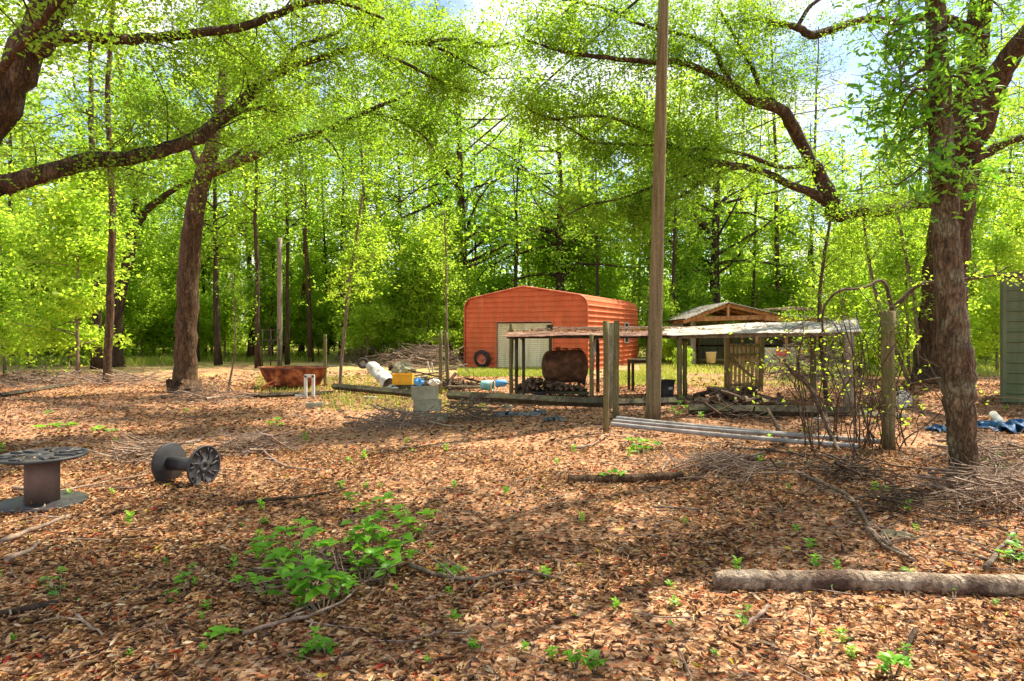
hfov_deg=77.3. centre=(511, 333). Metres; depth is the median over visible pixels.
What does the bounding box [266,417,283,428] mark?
seedling
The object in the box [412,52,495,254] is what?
slender tree
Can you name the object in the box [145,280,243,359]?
shrub
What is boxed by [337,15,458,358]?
slender tree
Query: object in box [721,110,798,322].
slender tree
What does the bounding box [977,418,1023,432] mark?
tarp scrap
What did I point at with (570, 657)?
seedling
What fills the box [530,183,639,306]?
sapling tree
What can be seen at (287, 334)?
slender tree
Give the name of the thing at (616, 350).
post
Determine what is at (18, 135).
slender tree
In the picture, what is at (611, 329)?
post
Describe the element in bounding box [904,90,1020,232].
slender tree
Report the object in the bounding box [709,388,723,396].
firewood log
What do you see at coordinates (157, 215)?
slender tree
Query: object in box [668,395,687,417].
seedling
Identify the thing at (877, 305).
slender tree
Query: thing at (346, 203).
slender tree
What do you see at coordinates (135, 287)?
sapling tree
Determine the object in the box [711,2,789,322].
pine tree
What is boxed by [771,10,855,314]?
pine tree
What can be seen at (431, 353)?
brush pile
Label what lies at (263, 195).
slender tree
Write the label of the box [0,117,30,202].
slender tree
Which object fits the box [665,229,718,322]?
sapling tree
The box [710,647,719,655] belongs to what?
sprout
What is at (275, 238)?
slender tree
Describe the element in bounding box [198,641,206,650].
sprout
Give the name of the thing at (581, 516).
sprout
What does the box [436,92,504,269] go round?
slender tree
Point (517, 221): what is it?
slender tree
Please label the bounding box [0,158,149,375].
sapling tree
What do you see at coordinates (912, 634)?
fallen branch
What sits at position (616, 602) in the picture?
sprout
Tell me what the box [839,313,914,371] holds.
shrub
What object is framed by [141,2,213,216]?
pine tree
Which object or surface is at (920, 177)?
slender tree
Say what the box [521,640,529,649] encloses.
sprout
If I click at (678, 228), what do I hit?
slender tree
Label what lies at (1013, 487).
brush pile
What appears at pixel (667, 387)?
plant pot
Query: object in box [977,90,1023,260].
broadleaf tree
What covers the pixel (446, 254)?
slender tree
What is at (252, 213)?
slender tree
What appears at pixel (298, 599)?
sprout
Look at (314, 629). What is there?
sprout
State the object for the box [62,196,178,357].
sapling tree
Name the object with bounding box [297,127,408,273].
broadleaf tree
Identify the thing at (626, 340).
window
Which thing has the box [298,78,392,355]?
slender tree
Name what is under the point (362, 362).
cart wheel
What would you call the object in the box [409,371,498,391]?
brush pile
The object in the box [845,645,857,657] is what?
sprout
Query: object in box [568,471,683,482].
fallen log
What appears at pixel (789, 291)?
sapling tree
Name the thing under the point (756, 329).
lean to shelter
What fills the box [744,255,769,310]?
sapling tree
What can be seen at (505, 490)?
sprout
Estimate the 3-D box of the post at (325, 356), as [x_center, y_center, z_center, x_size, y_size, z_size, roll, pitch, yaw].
[-5.497,0.819,18.822,0.097,1.604,0.103,0,0,0]
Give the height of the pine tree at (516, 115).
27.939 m
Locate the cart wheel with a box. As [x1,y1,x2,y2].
[357,358,368,368]
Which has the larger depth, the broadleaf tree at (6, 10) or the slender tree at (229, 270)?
the broadleaf tree at (6, 10)
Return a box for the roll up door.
[497,323,551,367]
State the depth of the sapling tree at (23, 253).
29.67 m
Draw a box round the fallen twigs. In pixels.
[0,391,1023,680]
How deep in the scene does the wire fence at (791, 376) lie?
17.91 m
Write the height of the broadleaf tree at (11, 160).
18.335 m
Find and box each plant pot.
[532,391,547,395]
[661,379,674,397]
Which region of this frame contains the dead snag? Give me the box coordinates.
[277,237,282,365]
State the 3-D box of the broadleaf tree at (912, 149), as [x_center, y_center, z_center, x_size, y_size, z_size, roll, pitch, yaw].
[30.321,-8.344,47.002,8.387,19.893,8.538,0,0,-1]
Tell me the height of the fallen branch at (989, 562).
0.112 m
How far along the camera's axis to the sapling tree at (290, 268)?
43.40 m
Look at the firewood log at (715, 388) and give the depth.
14.64 m
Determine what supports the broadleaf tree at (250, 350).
on the ground at (248, 369)
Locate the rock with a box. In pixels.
[878,529,919,540]
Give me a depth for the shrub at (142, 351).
39.30 m
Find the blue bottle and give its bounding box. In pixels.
[495,379,507,386]
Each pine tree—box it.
[39,1,148,122]
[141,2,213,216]
[181,0,274,348]
[260,7,341,361]
[269,19,355,358]
[353,0,431,211]
[392,0,474,204]
[413,66,468,219]
[484,53,556,285]
[612,51,667,299]
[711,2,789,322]
[714,0,826,313]
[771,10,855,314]
[849,0,959,188]
[987,0,1023,220]
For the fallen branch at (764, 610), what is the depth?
3.53 m
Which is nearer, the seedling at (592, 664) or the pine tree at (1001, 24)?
the seedling at (592, 664)
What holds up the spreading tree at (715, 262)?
on the ground at (248, 369)
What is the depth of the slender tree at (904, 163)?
39.73 m
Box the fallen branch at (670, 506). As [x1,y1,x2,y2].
[653,495,703,509]
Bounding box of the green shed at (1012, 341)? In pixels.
[1000,270,1023,405]
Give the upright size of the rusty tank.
1.269 m
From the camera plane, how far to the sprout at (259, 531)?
4.91 m
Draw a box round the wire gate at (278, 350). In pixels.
[262,329,279,365]
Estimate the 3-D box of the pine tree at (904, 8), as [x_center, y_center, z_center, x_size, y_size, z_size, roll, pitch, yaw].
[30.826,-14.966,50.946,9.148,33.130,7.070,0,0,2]
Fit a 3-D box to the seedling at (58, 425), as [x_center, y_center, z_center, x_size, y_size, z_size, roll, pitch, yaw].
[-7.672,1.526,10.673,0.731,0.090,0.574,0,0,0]
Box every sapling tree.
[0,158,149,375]
[0,200,59,375]
[0,224,62,368]
[2,190,54,354]
[3,229,84,357]
[4,181,134,366]
[20,184,162,360]
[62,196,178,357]
[73,224,154,357]
[117,233,175,359]
[130,223,179,353]
[151,252,212,350]
[158,209,245,356]
[199,232,261,356]
[220,210,314,355]
[252,244,300,354]
[261,188,339,346]
[284,245,338,358]
[290,239,338,354]
[307,190,374,355]
[315,248,363,354]
[327,214,404,362]
[332,244,391,356]
[349,202,435,360]
[355,282,394,359]
[376,233,460,360]
[382,212,473,358]
[390,296,421,358]
[416,198,486,359]
[457,261,487,348]
[458,190,535,297]
[502,197,575,290]
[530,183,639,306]
[531,271,550,288]
[570,190,645,326]
[610,200,712,329]
[638,273,680,357]
[663,188,743,322]
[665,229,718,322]
[707,198,791,322]
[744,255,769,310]
[745,197,824,322]
[763,253,817,314]
[798,217,915,376]
[800,238,884,362]
[816,218,883,358]
[831,186,969,356]
[834,195,989,381]
[892,209,929,298]
[967,171,1023,364]
[968,219,1023,369]
[976,189,1023,359]
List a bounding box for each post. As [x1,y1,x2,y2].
[323,334,326,386]
[439,331,442,394]
[444,332,449,380]
[603,321,608,432]
[609,323,613,408]
[613,321,619,418]
[881,311,895,449]
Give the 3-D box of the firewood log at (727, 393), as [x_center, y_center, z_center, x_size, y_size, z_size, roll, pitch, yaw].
[4.699,1.318,13.590,0.539,0.108,0.108,20,3,17]
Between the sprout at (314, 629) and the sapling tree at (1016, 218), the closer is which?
the sprout at (314, 629)
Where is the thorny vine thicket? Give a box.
[724,241,1023,461]
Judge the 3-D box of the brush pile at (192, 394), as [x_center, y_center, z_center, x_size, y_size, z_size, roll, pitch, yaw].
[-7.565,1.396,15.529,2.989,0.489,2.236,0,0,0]
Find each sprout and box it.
[0,441,6,451]
[6,633,16,641]
[124,510,135,524]
[190,575,197,585]
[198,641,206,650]
[199,598,212,608]
[227,557,238,569]
[255,528,267,536]
[257,497,265,509]
[259,516,271,523]
[291,596,307,606]
[309,626,323,639]
[361,450,367,457]
[423,654,430,662]
[444,608,462,619]
[467,637,480,648]
[503,486,509,493]
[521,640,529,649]
[540,568,551,577]
[543,645,558,658]
[577,510,584,520]
[609,597,620,608]
[668,595,679,606]
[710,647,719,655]
[731,555,743,568]
[803,538,817,548]
[810,553,823,566]
[816,626,825,634]
[831,558,841,568]
[834,627,850,641]
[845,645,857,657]
[870,480,878,489]
[898,642,912,655]
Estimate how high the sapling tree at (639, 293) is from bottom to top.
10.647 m
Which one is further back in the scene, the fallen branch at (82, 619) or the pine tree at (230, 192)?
the pine tree at (230, 192)
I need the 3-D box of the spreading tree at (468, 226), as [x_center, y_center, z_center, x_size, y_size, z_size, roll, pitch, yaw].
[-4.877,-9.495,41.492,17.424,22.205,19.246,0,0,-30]
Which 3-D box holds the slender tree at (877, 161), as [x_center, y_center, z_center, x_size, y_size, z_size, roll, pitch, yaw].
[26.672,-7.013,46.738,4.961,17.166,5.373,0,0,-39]
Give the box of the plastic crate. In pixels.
[392,373,413,384]
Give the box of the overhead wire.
[370,0,638,222]
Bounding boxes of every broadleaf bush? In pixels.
[229,555,359,617]
[244,517,342,599]
[340,492,438,585]
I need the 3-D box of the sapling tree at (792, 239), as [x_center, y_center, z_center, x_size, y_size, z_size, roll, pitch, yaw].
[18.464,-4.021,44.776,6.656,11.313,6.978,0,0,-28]
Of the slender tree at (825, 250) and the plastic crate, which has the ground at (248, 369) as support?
the slender tree at (825, 250)
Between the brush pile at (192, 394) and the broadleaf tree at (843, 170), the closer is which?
the brush pile at (192, 394)
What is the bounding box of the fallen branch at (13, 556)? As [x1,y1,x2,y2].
[4,541,40,561]
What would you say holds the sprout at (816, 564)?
on the ground at (248, 369)
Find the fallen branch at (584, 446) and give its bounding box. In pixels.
[575,436,604,448]
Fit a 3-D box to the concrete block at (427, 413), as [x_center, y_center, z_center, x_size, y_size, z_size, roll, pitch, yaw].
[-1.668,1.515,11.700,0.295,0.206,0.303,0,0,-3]
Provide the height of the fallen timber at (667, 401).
0.205 m
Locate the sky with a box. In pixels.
[0,0,1023,319]
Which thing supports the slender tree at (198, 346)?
on the ground at (248, 369)
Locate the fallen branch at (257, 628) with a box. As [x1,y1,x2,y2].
[242,550,402,633]
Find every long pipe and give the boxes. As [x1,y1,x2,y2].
[610,422,860,448]
[613,419,825,438]
[616,416,880,443]
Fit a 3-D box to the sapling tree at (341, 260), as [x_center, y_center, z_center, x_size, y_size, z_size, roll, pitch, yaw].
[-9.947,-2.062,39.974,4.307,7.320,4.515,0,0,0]
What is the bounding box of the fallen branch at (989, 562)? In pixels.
[932,528,1018,569]
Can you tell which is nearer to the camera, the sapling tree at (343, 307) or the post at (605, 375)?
the post at (605, 375)
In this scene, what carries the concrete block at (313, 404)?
on the ground at (248, 369)
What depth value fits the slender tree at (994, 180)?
35.94 m
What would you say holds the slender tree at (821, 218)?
on the ground at (248, 369)
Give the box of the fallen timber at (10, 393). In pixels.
[0,382,78,396]
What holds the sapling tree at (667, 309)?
on the ground at (248, 369)
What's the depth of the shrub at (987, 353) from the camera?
29.99 m
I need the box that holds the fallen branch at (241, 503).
[237,482,348,505]
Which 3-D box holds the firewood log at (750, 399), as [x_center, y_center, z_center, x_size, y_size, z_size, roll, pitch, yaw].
[5.107,1.384,13.569,0.534,0.107,0.107,-8,32,-24]
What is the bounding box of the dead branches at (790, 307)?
[763,306,841,310]
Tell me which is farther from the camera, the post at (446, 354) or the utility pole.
the post at (446, 354)
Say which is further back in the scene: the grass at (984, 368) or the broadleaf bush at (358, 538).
the grass at (984, 368)
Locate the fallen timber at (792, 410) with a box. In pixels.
[688,404,849,416]
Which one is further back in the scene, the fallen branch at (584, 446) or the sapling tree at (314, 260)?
the sapling tree at (314, 260)
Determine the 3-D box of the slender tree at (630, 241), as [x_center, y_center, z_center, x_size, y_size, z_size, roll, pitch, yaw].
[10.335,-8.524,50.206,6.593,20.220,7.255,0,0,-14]
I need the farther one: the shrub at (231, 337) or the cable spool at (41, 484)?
the shrub at (231, 337)
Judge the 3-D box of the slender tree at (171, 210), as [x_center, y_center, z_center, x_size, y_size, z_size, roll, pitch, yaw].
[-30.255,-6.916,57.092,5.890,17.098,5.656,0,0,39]
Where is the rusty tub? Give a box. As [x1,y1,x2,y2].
[257,366,328,387]
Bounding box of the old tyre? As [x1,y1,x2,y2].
[474,350,489,367]
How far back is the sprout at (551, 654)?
3.12 m
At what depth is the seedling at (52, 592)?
4.01 m
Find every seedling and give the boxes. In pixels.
[29,421,78,429]
[39,566,79,608]
[89,425,119,433]
[162,563,197,604]
[198,625,241,642]
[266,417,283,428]
[288,633,337,663]
[435,562,467,585]
[562,649,585,670]
[577,648,606,674]
[597,469,626,475]
[622,437,663,455]
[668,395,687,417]
[734,604,752,625]
[871,650,913,678]
[900,566,913,597]
[994,532,1023,564]
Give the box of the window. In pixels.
[624,323,628,342]
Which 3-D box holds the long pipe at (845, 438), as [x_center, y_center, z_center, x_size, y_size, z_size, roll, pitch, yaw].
[3.560,1.506,10.154,4.096,0.124,0.072,0,0,33]
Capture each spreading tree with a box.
[296,0,614,358]
[431,63,684,293]
[578,60,877,322]
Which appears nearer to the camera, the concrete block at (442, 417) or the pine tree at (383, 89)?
the concrete block at (442, 417)
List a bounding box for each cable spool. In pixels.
[0,447,88,514]
[151,443,220,485]
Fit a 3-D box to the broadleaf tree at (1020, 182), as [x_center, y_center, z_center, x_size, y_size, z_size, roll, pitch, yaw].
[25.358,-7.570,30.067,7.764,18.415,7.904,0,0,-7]
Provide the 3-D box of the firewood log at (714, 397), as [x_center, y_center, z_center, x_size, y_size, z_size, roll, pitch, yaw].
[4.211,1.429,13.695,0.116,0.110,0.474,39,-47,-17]
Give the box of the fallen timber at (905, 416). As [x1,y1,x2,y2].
[857,411,908,418]
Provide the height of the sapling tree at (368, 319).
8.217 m
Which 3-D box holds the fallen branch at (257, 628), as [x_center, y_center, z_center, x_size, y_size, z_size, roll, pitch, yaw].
[-1.167,1.485,3.793,0.419,0.187,0.995,0,0,40]
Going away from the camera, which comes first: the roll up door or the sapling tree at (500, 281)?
the roll up door
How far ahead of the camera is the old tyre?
30.07 m
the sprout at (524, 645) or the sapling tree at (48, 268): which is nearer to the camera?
the sprout at (524, 645)
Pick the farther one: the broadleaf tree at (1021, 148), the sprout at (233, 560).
the broadleaf tree at (1021, 148)
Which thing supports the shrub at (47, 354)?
on the ground at (248, 369)
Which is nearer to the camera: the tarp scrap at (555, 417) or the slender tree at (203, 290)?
the tarp scrap at (555, 417)
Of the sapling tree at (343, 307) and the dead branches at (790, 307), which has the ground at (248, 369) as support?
the sapling tree at (343, 307)
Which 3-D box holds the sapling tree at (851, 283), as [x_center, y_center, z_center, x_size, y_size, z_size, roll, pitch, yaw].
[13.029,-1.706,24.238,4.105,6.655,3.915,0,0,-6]
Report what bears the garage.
on the ground at (248, 369)
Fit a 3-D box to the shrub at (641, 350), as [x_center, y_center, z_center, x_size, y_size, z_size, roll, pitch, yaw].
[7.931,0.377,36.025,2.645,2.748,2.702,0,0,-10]
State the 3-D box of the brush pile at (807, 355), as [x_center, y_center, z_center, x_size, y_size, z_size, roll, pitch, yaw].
[10.526,0.778,23.744,4.771,1.710,2.961,0,0,0]
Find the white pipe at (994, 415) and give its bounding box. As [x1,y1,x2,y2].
[989,411,1005,421]
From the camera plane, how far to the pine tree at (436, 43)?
57.50 m
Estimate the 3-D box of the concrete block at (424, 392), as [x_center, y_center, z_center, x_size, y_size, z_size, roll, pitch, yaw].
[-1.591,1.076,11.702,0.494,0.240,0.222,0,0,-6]
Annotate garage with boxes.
[464,286,637,369]
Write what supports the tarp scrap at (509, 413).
on the ground at (248, 369)
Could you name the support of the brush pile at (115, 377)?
on the ground at (248, 369)
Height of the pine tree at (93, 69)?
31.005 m
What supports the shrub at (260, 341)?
on the ground at (248, 369)
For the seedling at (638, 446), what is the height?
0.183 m
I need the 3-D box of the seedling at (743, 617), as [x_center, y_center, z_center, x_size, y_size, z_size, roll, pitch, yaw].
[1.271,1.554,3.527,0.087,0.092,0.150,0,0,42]
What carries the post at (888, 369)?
on the ground at (248, 369)
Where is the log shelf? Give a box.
[518,388,588,396]
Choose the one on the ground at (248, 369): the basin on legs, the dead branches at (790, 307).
the basin on legs
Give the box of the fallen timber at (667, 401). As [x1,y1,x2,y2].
[619,397,684,405]
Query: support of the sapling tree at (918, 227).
on the ground at (248, 369)
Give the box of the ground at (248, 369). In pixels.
[0,339,1023,680]
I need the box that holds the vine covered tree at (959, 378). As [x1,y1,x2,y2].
[676,0,1023,488]
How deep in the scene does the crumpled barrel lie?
18.69 m
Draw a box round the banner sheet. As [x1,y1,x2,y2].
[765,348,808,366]
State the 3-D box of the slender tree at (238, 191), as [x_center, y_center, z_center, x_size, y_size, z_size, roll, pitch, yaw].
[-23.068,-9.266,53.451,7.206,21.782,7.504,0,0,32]
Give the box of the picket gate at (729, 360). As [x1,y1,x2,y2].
[724,337,764,391]
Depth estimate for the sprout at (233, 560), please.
4.30 m
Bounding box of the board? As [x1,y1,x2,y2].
[392,385,410,388]
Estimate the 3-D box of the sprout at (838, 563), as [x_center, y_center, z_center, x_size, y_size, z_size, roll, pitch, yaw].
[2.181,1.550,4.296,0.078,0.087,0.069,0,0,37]
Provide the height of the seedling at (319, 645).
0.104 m
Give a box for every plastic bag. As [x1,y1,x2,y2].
[391,361,416,373]
[413,377,424,385]
[427,378,442,385]
[896,390,911,408]
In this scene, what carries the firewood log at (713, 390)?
on the firewood log at (714, 393)
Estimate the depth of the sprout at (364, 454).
8.26 m
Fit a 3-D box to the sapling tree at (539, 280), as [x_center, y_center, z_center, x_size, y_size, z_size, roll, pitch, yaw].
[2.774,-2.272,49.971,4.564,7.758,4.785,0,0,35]
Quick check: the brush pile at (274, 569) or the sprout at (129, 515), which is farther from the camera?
the sprout at (129, 515)
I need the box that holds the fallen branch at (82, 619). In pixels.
[35,613,103,634]
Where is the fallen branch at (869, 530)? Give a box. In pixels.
[865,521,916,561]
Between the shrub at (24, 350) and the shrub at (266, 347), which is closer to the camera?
the shrub at (24, 350)
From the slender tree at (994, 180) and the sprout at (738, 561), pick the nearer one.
the sprout at (738, 561)
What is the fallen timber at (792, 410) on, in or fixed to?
on the ground at (248, 369)
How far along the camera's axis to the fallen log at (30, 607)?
3.69 m
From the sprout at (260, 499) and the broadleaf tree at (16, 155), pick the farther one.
the broadleaf tree at (16, 155)
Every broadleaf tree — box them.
[0,0,103,254]
[0,0,193,368]
[0,37,87,357]
[1,134,52,222]
[19,99,120,349]
[64,46,180,346]
[130,37,279,364]
[140,148,238,350]
[154,9,319,357]
[217,73,339,352]
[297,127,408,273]
[385,131,487,277]
[542,133,618,281]
[577,68,728,289]
[605,90,747,280]
[721,146,798,277]
[783,126,882,282]
[856,113,1013,226]
[977,13,1023,252]
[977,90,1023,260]
[1000,86,1023,221]
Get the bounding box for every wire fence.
[328,366,338,382]
[764,346,842,392]
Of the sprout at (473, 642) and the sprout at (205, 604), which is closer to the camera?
the sprout at (473, 642)
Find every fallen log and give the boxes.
[0,600,57,616]
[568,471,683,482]
[712,569,1023,596]
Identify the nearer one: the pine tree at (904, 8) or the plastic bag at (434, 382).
the plastic bag at (434, 382)
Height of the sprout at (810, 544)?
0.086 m
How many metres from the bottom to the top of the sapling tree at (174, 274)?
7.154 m
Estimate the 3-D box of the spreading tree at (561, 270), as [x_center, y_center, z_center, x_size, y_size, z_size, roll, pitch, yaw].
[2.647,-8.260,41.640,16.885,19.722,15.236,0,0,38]
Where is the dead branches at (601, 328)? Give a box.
[529,326,681,329]
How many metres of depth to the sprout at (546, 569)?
4.18 m
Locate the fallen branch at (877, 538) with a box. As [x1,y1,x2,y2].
[792,469,965,557]
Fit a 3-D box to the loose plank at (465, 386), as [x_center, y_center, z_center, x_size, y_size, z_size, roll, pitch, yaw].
[-1.302,1.456,17.650,0.946,0.082,0.100,0,0,-19]
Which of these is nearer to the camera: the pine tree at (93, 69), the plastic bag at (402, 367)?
the plastic bag at (402, 367)
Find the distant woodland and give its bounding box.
[144,217,972,347]
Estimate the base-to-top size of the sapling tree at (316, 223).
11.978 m
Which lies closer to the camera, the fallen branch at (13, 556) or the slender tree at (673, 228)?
the fallen branch at (13, 556)
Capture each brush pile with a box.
[0,365,95,387]
[0,365,259,388]
[78,428,207,467]
[140,381,260,404]
[193,426,347,460]
[214,533,423,604]
[310,344,416,362]
[339,338,463,368]
[340,401,464,435]
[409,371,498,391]
[415,385,514,423]
[635,434,817,490]
[672,399,789,424]
[737,336,861,378]
[749,443,955,491]
[834,472,1022,531]
[891,428,1023,523]
[899,416,1023,476]
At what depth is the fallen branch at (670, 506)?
5.82 m
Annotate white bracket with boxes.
[295,375,314,397]
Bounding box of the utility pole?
[645,0,668,419]
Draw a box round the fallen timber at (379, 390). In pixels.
[331,383,410,396]
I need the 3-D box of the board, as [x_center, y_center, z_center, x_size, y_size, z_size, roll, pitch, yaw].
[-3.041,1.510,18.001,0.601,0.179,0.517,0,0,0]
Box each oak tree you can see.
[0,0,559,223]
[56,14,264,366]
[86,0,496,393]
[491,0,1023,383]
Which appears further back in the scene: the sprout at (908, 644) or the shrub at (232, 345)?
the shrub at (232, 345)
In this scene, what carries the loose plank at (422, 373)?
on the board heap
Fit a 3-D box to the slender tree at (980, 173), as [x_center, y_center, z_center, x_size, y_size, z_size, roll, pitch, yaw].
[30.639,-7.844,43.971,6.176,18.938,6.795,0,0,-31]
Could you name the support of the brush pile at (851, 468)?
on the ground at (248, 369)
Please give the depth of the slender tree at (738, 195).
46.42 m
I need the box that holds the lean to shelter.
[503,318,861,408]
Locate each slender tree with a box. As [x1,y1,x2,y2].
[0,89,81,228]
[0,105,58,229]
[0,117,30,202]
[36,0,172,383]
[54,77,129,203]
[65,102,151,229]
[119,144,181,234]
[123,159,176,349]
[139,47,240,361]
[144,165,211,268]
[156,101,231,256]
[163,120,243,356]
[184,5,329,367]
[210,91,298,346]
[210,95,272,349]
[212,259,276,391]
[228,35,335,364]
[228,120,322,357]
[264,176,319,276]
[282,89,356,247]
[284,113,355,355]
[297,89,414,383]
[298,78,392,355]
[315,60,411,354]
[334,101,425,356]
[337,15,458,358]
[381,130,456,350]
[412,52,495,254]
[412,198,485,358]
[422,154,479,354]
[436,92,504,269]
[466,110,523,272]
[468,84,564,286]
[474,124,554,270]
[483,113,568,285]
[503,138,565,267]
[547,125,611,287]
[553,78,646,296]
[602,87,700,258]
[604,98,669,352]
[610,103,680,324]
[623,19,743,316]
[671,82,739,272]
[699,140,767,278]
[705,124,781,279]
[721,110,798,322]
[730,96,816,274]
[773,175,883,397]
[778,104,857,314]
[779,140,851,305]
[819,151,931,390]
[839,90,934,365]
[841,122,905,203]
[860,123,927,263]
[862,29,955,198]
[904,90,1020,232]
[916,131,1007,248]
[972,109,1023,358]
[977,125,1019,245]
[984,78,1023,221]
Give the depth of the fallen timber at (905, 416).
12.14 m
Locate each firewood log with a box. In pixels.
[693,390,711,396]
[698,397,708,402]
[706,386,726,389]
[707,387,727,399]
[708,394,718,401]
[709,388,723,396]
[720,390,741,400]
[731,385,753,390]
[741,385,758,393]
[742,396,763,402]
[761,398,780,404]
[774,397,781,404]
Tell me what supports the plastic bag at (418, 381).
on the ground at (248, 369)
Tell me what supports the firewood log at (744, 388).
on the firewood log
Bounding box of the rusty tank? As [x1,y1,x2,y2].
[541,347,587,395]
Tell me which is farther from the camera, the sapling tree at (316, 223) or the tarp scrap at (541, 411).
the sapling tree at (316, 223)
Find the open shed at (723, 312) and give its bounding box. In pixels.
[662,301,829,364]
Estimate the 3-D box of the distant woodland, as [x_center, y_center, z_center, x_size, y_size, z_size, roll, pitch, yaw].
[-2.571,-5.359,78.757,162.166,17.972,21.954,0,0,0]
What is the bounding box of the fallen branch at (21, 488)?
[12,474,146,490]
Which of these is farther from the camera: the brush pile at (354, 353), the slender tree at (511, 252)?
the slender tree at (511, 252)
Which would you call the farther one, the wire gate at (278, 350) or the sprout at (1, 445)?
the wire gate at (278, 350)
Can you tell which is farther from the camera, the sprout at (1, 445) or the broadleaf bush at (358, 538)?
the sprout at (1, 445)
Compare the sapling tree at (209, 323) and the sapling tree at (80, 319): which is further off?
the sapling tree at (209, 323)
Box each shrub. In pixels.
[1,302,55,357]
[34,295,85,357]
[55,341,90,357]
[123,291,174,355]
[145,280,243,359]
[202,308,242,353]
[221,315,247,352]
[241,316,290,354]
[243,315,297,353]
[274,295,334,358]
[306,300,338,354]
[338,314,395,360]
[424,304,463,358]
[638,316,671,361]
[662,325,688,362]
[666,343,694,367]
[807,337,857,364]
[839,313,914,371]
[902,321,915,365]
[969,311,999,366]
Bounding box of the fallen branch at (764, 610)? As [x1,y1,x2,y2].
[744,603,770,625]
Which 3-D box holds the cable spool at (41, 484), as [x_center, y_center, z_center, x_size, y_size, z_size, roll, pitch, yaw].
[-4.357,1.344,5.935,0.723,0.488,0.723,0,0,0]
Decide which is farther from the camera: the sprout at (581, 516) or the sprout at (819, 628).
the sprout at (581, 516)
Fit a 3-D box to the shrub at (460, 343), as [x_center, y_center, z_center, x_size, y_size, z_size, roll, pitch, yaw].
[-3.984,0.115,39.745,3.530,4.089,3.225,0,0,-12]
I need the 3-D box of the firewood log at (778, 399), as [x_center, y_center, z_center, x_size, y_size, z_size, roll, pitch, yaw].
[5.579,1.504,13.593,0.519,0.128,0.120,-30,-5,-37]
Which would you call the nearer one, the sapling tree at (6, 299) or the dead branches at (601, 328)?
the dead branches at (601, 328)
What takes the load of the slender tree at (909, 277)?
on the ground at (248, 369)
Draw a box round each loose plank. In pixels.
[408,370,438,376]
[448,385,479,387]
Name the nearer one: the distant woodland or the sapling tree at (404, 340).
the sapling tree at (404, 340)
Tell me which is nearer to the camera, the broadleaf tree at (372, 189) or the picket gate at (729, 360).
the picket gate at (729, 360)
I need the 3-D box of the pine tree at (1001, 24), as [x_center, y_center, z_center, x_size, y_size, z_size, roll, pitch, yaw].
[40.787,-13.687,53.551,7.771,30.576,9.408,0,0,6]
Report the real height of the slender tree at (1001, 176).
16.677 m
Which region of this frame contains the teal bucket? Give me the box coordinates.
[480,380,494,391]
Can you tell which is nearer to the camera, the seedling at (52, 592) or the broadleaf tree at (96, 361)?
the seedling at (52, 592)
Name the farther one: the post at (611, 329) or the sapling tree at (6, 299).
the sapling tree at (6, 299)
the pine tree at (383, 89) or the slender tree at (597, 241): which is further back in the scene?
the pine tree at (383, 89)
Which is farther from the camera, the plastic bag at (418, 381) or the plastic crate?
the plastic crate
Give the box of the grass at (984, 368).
[0,346,999,412]
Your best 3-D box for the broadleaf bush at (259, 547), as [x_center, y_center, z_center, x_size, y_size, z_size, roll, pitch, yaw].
[-1.388,1.435,4.148,0.711,0.327,0.484,0,0,42]
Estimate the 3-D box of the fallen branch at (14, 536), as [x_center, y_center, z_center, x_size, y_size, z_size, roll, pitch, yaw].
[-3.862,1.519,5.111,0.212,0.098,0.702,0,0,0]
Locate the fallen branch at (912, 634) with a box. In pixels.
[902,627,917,656]
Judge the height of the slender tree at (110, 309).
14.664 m
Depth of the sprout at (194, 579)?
4.04 m
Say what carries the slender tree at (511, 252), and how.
on the ground at (248, 369)
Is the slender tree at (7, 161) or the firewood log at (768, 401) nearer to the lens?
the firewood log at (768, 401)
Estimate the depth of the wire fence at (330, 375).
19.51 m
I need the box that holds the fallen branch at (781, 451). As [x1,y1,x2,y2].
[729,446,944,470]
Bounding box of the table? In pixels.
[627,359,645,390]
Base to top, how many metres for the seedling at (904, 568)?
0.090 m
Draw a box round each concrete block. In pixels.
[306,402,323,407]
[411,386,438,399]
[412,411,428,421]
[413,399,441,410]
[430,412,447,421]
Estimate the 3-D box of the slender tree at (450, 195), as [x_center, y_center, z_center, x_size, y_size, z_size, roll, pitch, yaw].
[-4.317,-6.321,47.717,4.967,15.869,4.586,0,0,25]
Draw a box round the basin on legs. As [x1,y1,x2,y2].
[706,352,715,367]
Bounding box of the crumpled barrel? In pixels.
[365,362,391,387]
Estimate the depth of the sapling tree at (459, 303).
38.22 m
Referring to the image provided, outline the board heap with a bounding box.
[442,377,480,387]
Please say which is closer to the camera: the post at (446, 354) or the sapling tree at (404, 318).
the post at (446, 354)
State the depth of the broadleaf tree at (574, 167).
55.36 m
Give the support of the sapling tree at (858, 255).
on the ground at (248, 369)
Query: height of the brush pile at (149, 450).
0.400 m
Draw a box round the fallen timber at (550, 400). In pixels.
[446,390,602,407]
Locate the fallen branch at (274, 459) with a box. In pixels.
[252,443,321,475]
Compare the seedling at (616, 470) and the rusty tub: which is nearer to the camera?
the seedling at (616, 470)
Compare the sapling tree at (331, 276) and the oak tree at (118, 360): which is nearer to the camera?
the oak tree at (118, 360)
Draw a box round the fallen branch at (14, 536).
[0,514,71,543]
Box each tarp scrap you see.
[492,411,541,415]
[533,409,546,413]
[540,414,564,420]
[926,424,945,431]
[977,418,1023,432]
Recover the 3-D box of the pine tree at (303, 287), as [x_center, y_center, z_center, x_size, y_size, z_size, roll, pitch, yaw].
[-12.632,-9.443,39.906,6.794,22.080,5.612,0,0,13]

